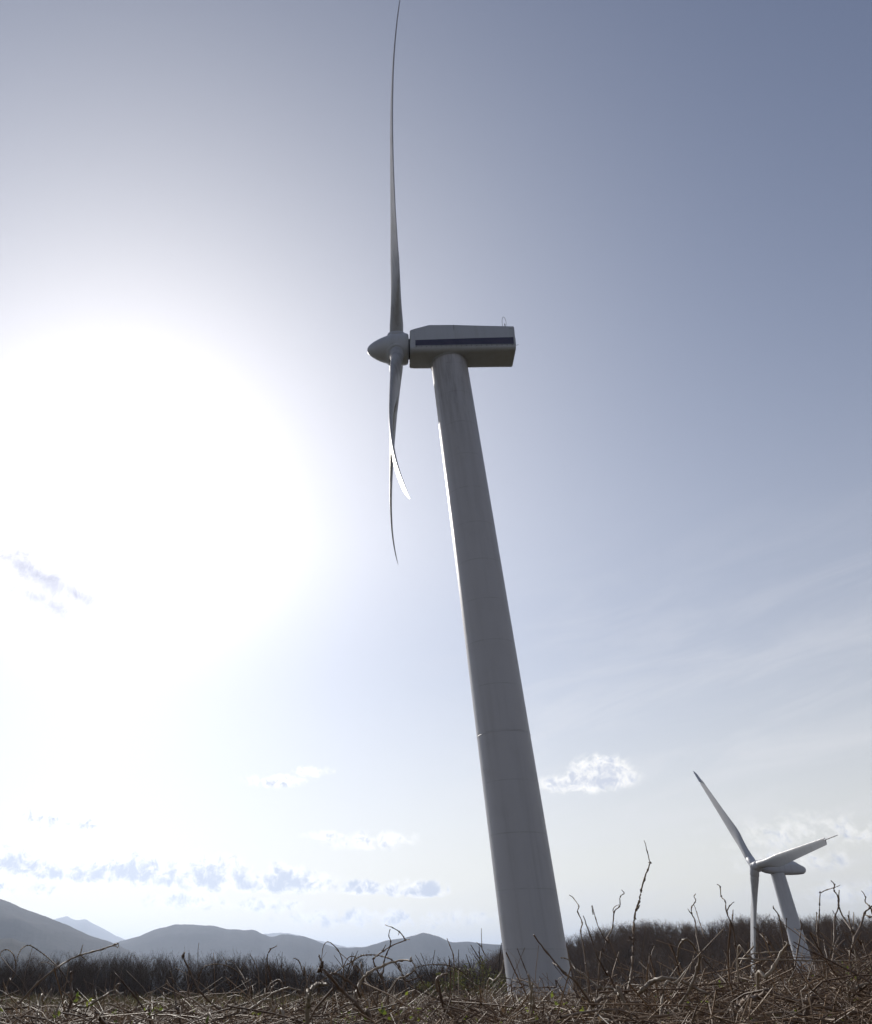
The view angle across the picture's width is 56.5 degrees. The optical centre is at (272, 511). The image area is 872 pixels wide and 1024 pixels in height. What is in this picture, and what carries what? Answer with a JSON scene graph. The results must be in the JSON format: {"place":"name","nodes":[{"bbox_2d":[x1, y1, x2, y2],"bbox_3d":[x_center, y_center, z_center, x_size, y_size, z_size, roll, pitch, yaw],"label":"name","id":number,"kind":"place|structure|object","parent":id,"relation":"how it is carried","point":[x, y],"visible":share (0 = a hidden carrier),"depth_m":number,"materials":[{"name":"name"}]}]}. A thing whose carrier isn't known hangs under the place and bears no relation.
{"place":"outdoors","nodes":[
{"label":"outdoors","id":0,"kind":"place"},
{"bbox_2d":[0,938,71,994],"bbox_3d":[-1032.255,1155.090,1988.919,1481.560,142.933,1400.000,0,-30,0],"label":"hills","id":1,"kind":"structure","parent":0,"point":[14,946],"depth_m":1830.75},
{"bbox_2d":[0,899,224,993],"bbox_3d":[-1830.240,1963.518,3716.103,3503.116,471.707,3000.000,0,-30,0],"label":"hills","id":2,"kind":"structure","parent":0,"point":[45,935],"depth_m":3148.40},
{"bbox_2d":[53,916,354,947],"bbox_3d":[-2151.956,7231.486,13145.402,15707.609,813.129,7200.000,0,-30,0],"label":"mountains","id":3,"kind":"structure","parent":0,"point":[85,926],"depth_m":12440.95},
{"bbox_2d":[0,991,592,1010],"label":"grass","id":4,"kind":"structure","parent":0,"point":[121,1001],"depth_m":7.41,"materials":[{"name":"brown plant"}]},
{"bbox_2d":[115,924,650,983],"bbox_3d":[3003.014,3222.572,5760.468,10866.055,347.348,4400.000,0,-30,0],"label":"hills","id":5,"kind":"structure","parent":0,"point":[175,939],"depth_m":5073.03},
{"bbox_2d":[0,952,871,1023],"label":"dry grass","id":6,"kind":"structure","parent":0,"point":[491,995],"depth_m":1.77,"materials":[{"name":"brown plant"}]},
{"bbox_2d":[0,0,871,946],"label":"sky","id":7,"kind":"structure","parent":0,"point":[228,700],"materials":[{"name":"blue"}]},
{"bbox_2d":[228,912,871,995],"bbox_3d":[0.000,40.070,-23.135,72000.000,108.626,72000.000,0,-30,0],"label":"ground","id":8,"kind":"structure","parent":0,"point":[635,969],"depth_m":301.04,"materials":[{"name":"brown plant"}]},
{"bbox_2d":[0,949,16,1004],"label":"dry stem","id":9,"kind":"object","parent":8,"relation":"on","point":[10,979],"visible":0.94,"depth_m":2.05,"materials":[{"name":"brown plant"}]},
{"bbox_2d":[0,956,29,1022],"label":"dry stem","id":10,"kind":"object","parent":8,"relation":"on","point":[21,981],"visible":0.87,"depth_m":2.00,"materials":[{"name":"brown plant"}]},
{"bbox_2d":[21,947,32,1006],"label":"dry stem","id":11,"kind":"object","parent":8,"relation":"on","point":[24,976],"visible":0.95,"depth_m":2.00,"materials":[{"name":"brown plant"}]},
{"bbox_2d":[35,987,51,1023],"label":"dry stem","id":12,"kind":"object","parent":8,"relation":"on","point":[42,995],"visible":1,"depth_m":1.53,"materials":[{"name":"brown plant"}]},
{"bbox_2d":[15,945,72,1016],"bbox_3d":[-0.556,1.290,1.947,0.273,0.386,0.088,-11,-32,18],"label":"dry stem","id":13,"kind":"object","parent":8,"relation":"on","point":[47,957],"visible":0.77,"depth_m":2.05,"materials":[{"name":"brown plant"}]},
{"bbox_2d":[41,961,66,1006],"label":"dry stem","id":14,"kind":"object","parent":8,"relation":"on","point":[61,976],"visible":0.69,"depth_m":2.14,"materials":[{"name":"brown plant"}]},
{"bbox_2d":[8,943,118,1019],"bbox_3d":[-0.491,1.118,1.646,0.314,0.377,0.044,-1,-30,2],"label":"dry stem","id":15,"kind":"object","parent":8,"relation":"on","point":[44,977],"visible":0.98,"depth_m":1.70,"materials":[{"name":"brown plant"}]},
{"bbox_2d":[63,970,79,1022],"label":"dry stem","id":16,"kind":"object","parent":8,"relation":"on","point":[74,1000],"visible":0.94,"depth_m":1.55,"materials":[{"name":"brown plant"}]},
{"bbox_2d":[50,983,120,1023],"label":"dry stem","id":17,"kind":"object","parent":8,"relation":"on","point":[87,1004],"visible":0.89,"depth_m":1.61,"materials":[{"name":"brown plant"}]},
{"bbox_2d":[114,971,150,1023],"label":"dry stem","id":18,"kind":"object","parent":8,"relation":"on","point":[132,993],"visible":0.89,"depth_m":1.59,"materials":[{"name":"brown plant"}]},
{"bbox_2d":[167,970,185,1019],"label":"dry stem","id":19,"kind":"object","parent":8,"relation":"on","point":[176,1007],"visible":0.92,"depth_m":1.64,"materials":[{"name":"brown plant"}]},
{"bbox_2d":[181,952,223,1021],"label":"dry stem","id":20,"kind":"object","parent":8,"relation":"on","point":[201,992],"visible":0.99,"depth_m":1.62,"materials":[{"name":"brown plant"}]},
{"bbox_2d":[197,963,255,1012],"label":"dry stem","id":21,"kind":"object","parent":8,"relation":"on","point":[247,979],"visible":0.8,"depth_m":1.97,"materials":[{"name":"brown plant"}]},
{"bbox_2d":[222,955,246,1009],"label":"dry stem","id":22,"kind":"object","parent":8,"relation":"on","point":[227,979],"visible":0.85,"depth_m":2.09,"materials":[{"name":"brown plant"}]},
{"bbox_2d":[0,947,496,1002],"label":"bare wood","id":23,"kind":"object","parent":8,"relation":"on","point":[88,972],"visible":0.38,"depth_m":184.41,"materials":[{"name":"brown plant"}]},
{"bbox_2d":[250,955,259,1014],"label":"dry stem","id":24,"kind":"object","parent":8,"relation":"on","point":[258,980],"visible":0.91,"depth_m":1.91,"materials":[{"name":"brown plant"}]},
{"bbox_2d":[233,987,299,1021],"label":"dry stem","id":25,"kind":"object","parent":8,"relation":"on","point":[259,1002],"visible":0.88,"depth_m":1.54,"materials":[{"name":"brown plant"}]},
{"bbox_2d":[265,946,275,1005],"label":"dry stem","id":26,"kind":"object","parent":8,"relation":"on","point":[269,974],"visible":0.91,"depth_m":1.78,"materials":[{"name":"brown plant"}]},
{"bbox_2d":[261,991,286,1023],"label":"dry stem","id":27,"kind":"object","parent":8,"relation":"on","point":[272,1006],"visible":0.93,"depth_m":1.37,"materials":[{"name":"brown plant"}]},
{"bbox_2d":[267,979,283,1018],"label":"dry stem","id":28,"kind":"object","parent":8,"relation":"on","point":[282,991],"visible":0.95,"depth_m":1.62,"materials":[{"name":"brown plant"}]},
{"bbox_2d":[261,956,293,997],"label":"bare tree","id":29,"kind":"object","parent":8,"relation":"on","point":[278,983],"visible":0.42,"depth_m":175.20,"materials":[{"name":"brown plant"}]},
{"bbox_2d":[294,958,312,1023],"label":"dry stem","id":30,"kind":"object","parent":8,"relation":"on","point":[303,971],"visible":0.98,"depth_m":0.98,"materials":[{"name":"brown plant"}]},
{"bbox_2d":[305,981,328,1023],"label":"dry stem","id":31,"kind":"object","parent":8,"relation":"on","point":[309,998],"visible":1,"depth_m":0.71,"materials":[{"name":"brown plant"}]},
{"bbox_2d":[321,941,344,1017],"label":"dry stem","id":32,"kind":"object","parent":8,"relation":"on","point":[343,968],"visible":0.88,"depth_m":1.86,"materials":[{"name":"brown plant"}]},
{"bbox_2d":[318,951,367,997],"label":"bare tree","id":33,"kind":"object","parent":8,"relation":"on","point":[346,969],"visible":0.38,"depth_m":168.42,"materials":[{"name":"brown plant"}]},
{"bbox_2d":[317,955,373,1022],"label":"dry stem","id":34,"kind":"object","parent":8,"relation":"on","point":[366,1012],"visible":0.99,"depth_m":1.34,"materials":[{"name":"brown plant"}]},
{"bbox_2d":[342,956,374,1006],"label":"dry stem","id":35,"kind":"object","parent":8,"relation":"on","point":[358,973],"visible":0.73,"depth_m":1.82,"materials":[{"name":"brown plant"}]},
{"bbox_2d":[320,954,416,1023],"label":"dry stem","id":36,"kind":"object","parent":8,"relation":"on","point":[343,966],"visible":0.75,"depth_m":1.74,"materials":[{"name":"brown plant"}]},
{"bbox_2d":[361,963,382,1014],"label":"dry stem","id":37,"kind":"object","parent":8,"relation":"on","point":[373,998],"visible":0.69,"depth_m":1.56,"materials":[{"name":"brown plant"}]},
{"bbox_2d":[356,966,389,997],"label":"bare tree","id":38,"kind":"object","parent":8,"relation":"on","point":[374,979],"visible":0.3,"depth_m":163.48,"materials":[{"name":"brown plant"}]},
{"bbox_2d":[0,928,756,1023],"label":"bramble thicket","id":39,"kind":"object","parent":8,"relation":"on","point":[249,999],"visible":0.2,"depth_m":1.85,"materials":[{"name":"brown plant"}]},
{"bbox_2d":[351,957,415,1020],"bbox_3d":[0.188,1.040,1.486,0.195,0.345,0.074,14,-33,-23],"label":"dry stem","id":40,"kind":"object","parent":8,"relation":"on","point":[368,973],"visible":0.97,"depth_m":1.58,"materials":[{"name":"brown plant"}]},
{"bbox_2d":[375,929,391,1017],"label":"dry stem","id":41,"kind":"object","parent":8,"relation":"on","point":[379,982],"visible":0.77,"depth_m":1.65,"materials":[{"name":"brown plant"}]},
{"bbox_2d":[372,925,409,1011],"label":"dry stem","id":42,"kind":"object","parent":8,"relation":"on","point":[374,957],"visible":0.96,"depth_m":1.67,"materials":[{"name":"brown plant"}]},
{"bbox_2d":[382,971,429,1009],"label":"dry stem","id":43,"kind":"object","parent":8,"relation":"on","point":[406,981],"visible":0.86,"depth_m":1.62,"materials":[{"name":"brown plant"}]},
{"bbox_2d":[399,951,457,996],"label":"bare tree","id":44,"kind":"object","parent":8,"relation":"on","point":[424,972],"visible":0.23,"depth_m":182.87,"materials":[{"name":"brown plant"}]},
{"bbox_2d":[0,962,870,1023],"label":"bramble thicket","id":45,"kind":"object","parent":8,"relation":"on","point":[596,1010],"visible":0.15,"depth_m":1.37,"materials":[{"name":"brown plant"}]},
{"bbox_2d":[0,961,870,1023],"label":"green shoots","id":46,"kind":"object","parent":8,"relation":"on","point":[383,1011],"visible":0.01,"depth_m":1.52,"materials":[{"name":"green plant"}]},
{"bbox_2d":[0,954,871,1023],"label":"bramble thicket","id":47,"kind":"object","parent":8,"relation":"on","point":[584,1016],"visible":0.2,"depth_m":1.48,"materials":[{"name":"brown plant"}]},
{"bbox_2d":[414,966,459,997],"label":"budding tree","id":48,"kind":"object","parent":8,"relation":"on","point":[428,986],"visible":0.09,"depth_m":147.55,"materials":[{"name":"green plant"}]},
{"bbox_2d":[435,973,450,1023],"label":"dry stem","id":49,"kind":"object","parent":8,"relation":"on","point":[437,986],"visible":0.85,"depth_m":1.37,"materials":[{"name":"brown plant"}]},
{"bbox_2d":[413,963,482,1015],"bbox_3d":[0.440,1.233,1.806,0.197,0.338,0.084,-7,-31,12],"label":"dry stem","id":50,"kind":"object","parent":8,"relation":"on","point":[439,964],"visible":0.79,"depth_m":1.89,"materials":[{"name":"brown plant"}]},
{"bbox_2d":[25,976,871,1023],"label":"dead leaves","id":51,"kind":"object","parent":8,"relation":"on","point":[488,1020],"visible":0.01,"depth_m":1.40,"materials":[{"name":"brown plant"}]},
{"bbox_2d":[447,939,454,1017],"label":"dry stem","id":52,"kind":"object","parent":8,"relation":"on","point":[453,974],"visible":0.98,"depth_m":1.79,"materials":[{"name":"brown plant"}]},
{"bbox_2d":[434,949,474,993],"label":"bare tree","id":53,"kind":"object","parent":8,"relation":"on","point":[458,963],"visible":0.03,"depth_m":189.37,"materials":[{"name":"brown plant"}]},
{"bbox_2d":[367,0,573,998],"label":"wind turbine","id":54,"kind":"object","parent":8,"relation":"on","point":[528,906],"visible":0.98,"depth_m":54.41,"materials":[{"name":"paint"}]},
{"bbox_2d":[444,947,507,998],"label":"budding tree","id":55,"kind":"object","parent":8,"relation":"on","point":[462,981],"visible":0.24,"depth_m":169.55,"materials":[{"name":"green plant"}]},
{"bbox_2d":[478,928,485,955],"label":"dry stem","id":56,"kind":"object","parent":8,"relation":"on","point":[481,941],"visible":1,"depth_m":1.91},
{"bbox_2d":[463,943,506,991],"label":"bare tree","id":57,"kind":"object","parent":8,"relation":"on","point":[498,969],"visible":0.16,"depth_m":195.86,"materials":[{"name":"brown plant"}]},
{"bbox_2d":[485,960,505,1022],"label":"dry stem","id":58,"kind":"object","parent":8,"relation":"on","point":[494,980],"visible":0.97,"depth_m":1.70,"materials":[{"name":"brown plant"}]},
{"bbox_2d":[517,948,533,1017],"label":"dry stem","id":59,"kind":"object","parent":8,"relation":"on","point":[523,965],"visible":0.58,"depth_m":1.76,"materials":[{"name":"brown plant"}]},
{"bbox_2d":[528,974,534,1023],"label":"dry stem","id":60,"kind":"object","parent":8,"relation":"on","point":[531,1006],"visible":1,"depth_m":1.27,"materials":[{"name":"brown plant"}]},
{"bbox_2d":[500,977,576,1018],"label":"dry stem","id":61,"kind":"object","parent":8,"relation":"on","point":[556,982],"visible":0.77,"depth_m":1.88,"materials":[{"name":"brown plant"}]},
{"bbox_2d":[533,935,600,1013],"bbox_3d":[0.575,0.965,1.397,0.068,0.378,0.143,22,-37,-33],"label":"dry stem","id":62,"kind":"object","parent":8,"relation":"on","point":[573,979],"visible":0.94,"depth_m":1.46,"materials":[{"name":"brown plant"}]},
{"bbox_2d":[569,895,589,999],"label":"dry stem","id":63,"kind":"object","parent":8,"relation":"on","point":[583,947],"visible":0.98,"depth_m":1.78,"materials":[{"name":"brown plant"}]},
{"bbox_2d":[560,957,619,1023],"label":"dry stem","id":64,"kind":"object","parent":8,"relation":"on","point":[597,986],"visible":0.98,"depth_m":1.65,"materials":[{"name":"brown plant"}]},
{"bbox_2d":[583,916,624,1013],"bbox_3d":[0.716,1.057,1.590,0.210,0.419,0.023,24,-38,-35],"label":"dry stem","id":65,"kind":"object","parent":8,"relation":"on","point":[607,973],"visible":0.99,"depth_m":1.63,"materials":[{"name":"brown plant"}]},
{"bbox_2d":[595,890,624,1006],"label":"dry stem","id":66,"kind":"object","parent":8,"relation":"on","point":[603,949],"visible":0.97,"depth_m":1.75,"materials":[{"name":"brown plant"}]},
{"bbox_2d":[591,905,640,1012],"bbox_3d":[0.793,1.098,1.690,0.153,0.449,0.028,11,-32,-18],"label":"dry stem","id":67,"kind":"object","parent":8,"relation":"on","point":[606,940],"visible":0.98,"depth_m":1.74,"materials":[{"name":"brown plant"}]},
{"bbox_2d":[604,984,632,1017],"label":"dry stem","id":68,"kind":"object","parent":8,"relation":"on","point":[619,993],"visible":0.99,"depth_m":1.35,"materials":[{"name":"brown plant"}]},
{"bbox_2d":[622,841,651,1016],"bbox_3d":[0.699,0.927,1.519,0.325,0.566,0.029,21,-36,-32],"label":"dry stem","id":69,"kind":"object","parent":8,"relation":"on","point":[633,932],"visible":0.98,"depth_m":1.61,"materials":[{"name":"brown plant"}]},
{"bbox_2d":[649,944,654,1010],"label":"dry stem","id":70,"kind":"object","parent":8,"relation":"on","point":[650,955],"visible":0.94,"depth_m":1.92,"materials":[{"name":"brown plant"}]},
{"bbox_2d":[659,967,689,1022],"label":"dry stem","id":71,"kind":"object","parent":8,"relation":"on","point":[672,983],"visible":0.91,"depth_m":1.38,"materials":[{"name":"plant"}]},
{"bbox_2d":[665,938,701,1020],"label":"dry stem","id":72,"kind":"object","parent":8,"relation":"on","point":[697,969],"visible":0.83,"depth_m":1.41,"materials":[{"name":"brown plant"}]},
{"bbox_2d":[688,894,710,987],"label":"dry stem","id":73,"kind":"object","parent":8,"relation":"on","point":[691,913],"visible":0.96,"depth_m":1.82,"materials":[{"name":"brown plant"}]},
{"bbox_2d":[575,910,871,1023],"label":"bramble thicket","id":74,"kind":"object","parent":8,"relation":"on","point":[797,976],"visible":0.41,"depth_m":1.62,"materials":[{"name":"brown plant"}]},
{"bbox_2d":[636,976,719,1003],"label":"dry stem","id":75,"kind":"object","parent":74,"relation":"on","point":[650,983],"visible":0.79,"depth_m":1.44,"materials":[{"name":"brown plant"}]},
{"bbox_2d":[703,958,756,1015],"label":"dry stem","id":76,"kind":"object","parent":8,"relation":"on","point":[736,986],"visible":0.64,"depth_m":1.58,"materials":[{"name":"brown plant"}]},
{"bbox_2d":[717,884,744,992],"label":"dry stem","id":77,"kind":"object","parent":8,"relation":"on","point":[735,944],"visible":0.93,"depth_m":1.77,"materials":[{"name":"brown plant"}]},
{"bbox_2d":[729,911,732,1000],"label":"dry stem","id":78,"kind":"object","parent":8,"relation":"on","point":[730,951],"visible":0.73,"depth_m":1.81,"materials":[{"name":"brown plant"}]},
{"bbox_2d":[730,1004,740,1023],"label":"dry stem","id":79,"kind":"object","parent":8,"relation":"on","point":[735,1014],"visible":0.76,"depth_m":1.10,"materials":[{"name":"brown plant"}]},
{"bbox_2d":[737,944,790,1002],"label":"dry stem","id":80,"kind":"object","parent":8,"relation":"on","point":[746,954],"visible":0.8,"depth_m":1.57,"materials":[{"name":"brown plant"}]},
{"bbox_2d":[737,958,868,961],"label":"dry stem","id":81,"kind":"object","parent":80,"relation":"on","point":[764,959],"visible":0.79,"depth_m":1.56,"materials":[{"name":"brown plant"}]},
{"bbox_2d":[693,771,837,977],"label":"wind turbine","id":82,"kind":"object","parent":8,"relation":"on","point":[779,867],"visible":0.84,"depth_m":151.55,"materials":[{"name":"paint"}]},
{"bbox_2d":[754,927,790,983],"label":"dry stem","id":83,"kind":"object","parent":8,"relation":"on","point":[768,941],"visible":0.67,"depth_m":1.66,"materials":[{"name":"brown plant"}]},
{"bbox_2d":[756,942,790,1010],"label":"dry stem","id":84,"kind":"object","parent":8,"relation":"on","point":[772,969],"visible":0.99,"depth_m":1.38,"materials":[{"name":"brown plant"}]},
{"bbox_2d":[745,1011,808,1023],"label":"dry stem","id":85,"kind":"object","parent":8,"relation":"on","point":[754,1020],"visible":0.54,"depth_m":1.09,"materials":[{"name":"brown plant"}]},
{"bbox_2d":[773,906,791,981],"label":"dry stem","id":86,"kind":"object","parent":8,"relation":"on","point":[782,938],"visible":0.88,"depth_m":1.76,"materials":[{"name":"brown plant"}]},
{"bbox_2d":[784,918,794,986],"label":"dry stem","id":87,"kind":"object","parent":8,"relation":"on","point":[786,943],"visible":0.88,"depth_m":1.72,"materials":[{"name":"brown plant"}]},
{"bbox_2d":[792,920,801,995],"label":"dry stem","id":88,"kind":"object","parent":8,"relation":"on","point":[794,965],"visible":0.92,"depth_m":1.66,"materials":[{"name":"brown plant"}]},
{"bbox_2d":[739,987,871,1023],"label":"dry stem","id":89,"kind":"object","parent":8,"relation":"on","point":[763,993],"visible":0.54,"depth_m":1.14,"materials":[{"name":"brown plant"}]},
{"bbox_2d":[816,912,825,982],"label":"dry stem","id":90,"kind":"object","parent":8,"relation":"on","point":[817,935],"visible":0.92,"depth_m":1.68,"materials":[{"name":"brown plant"}]},
{"bbox_2d":[818,885,839,986],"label":"dry stem","id":91,"kind":"object","parent":8,"relation":"on","point":[819,913],"visible":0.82,"depth_m":1.81,"materials":[{"name":"brown plant"}]},
{"bbox_2d":[823,936,844,1013],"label":"dry stem","id":92,"kind":"object","parent":8,"relation":"on","point":[831,963],"visible":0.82,"depth_m":1.59,"materials":[{"name":"brown plant"}]},
{"bbox_2d":[831,881,871,969],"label":"dry stem","id":93,"kind":"object","parent":8,"relation":"on","point":[851,929],"visible":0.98,"depth_m":1.70,"materials":[{"name":"brown plant"}]},
{"bbox_2d":[847,911,865,990],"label":"dry stem","id":94,"kind":"object","parent":8,"relation":"on","point":[854,944],"visible":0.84,"depth_m":1.73,"materials":[{"name":"brown plant"}]},
{"bbox_2d":[851,912,862,997],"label":"dry stem","id":95,"kind":"object","parent":8,"relation":"on","point":[854,947],"visible":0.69,"depth_m":1.73,"materials":[{"name":"brown plant"}]},
{"bbox_2d":[846,981,869,1020],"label":"dry stem","id":96,"kind":"object","parent":8,"relation":"on","point":[862,985],"visible":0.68,"depth_m":1.27,"materials":[{"name":"brown plant"}]},
{"bbox_2d":[849,905,871,1017],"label":"dry stem","id":97,"kind":"object","parent":8,"relation":"on","point":[859,928],"visible":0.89,"depth_m":1.61,"materials":[{"name":"brown plant"}]}
]}

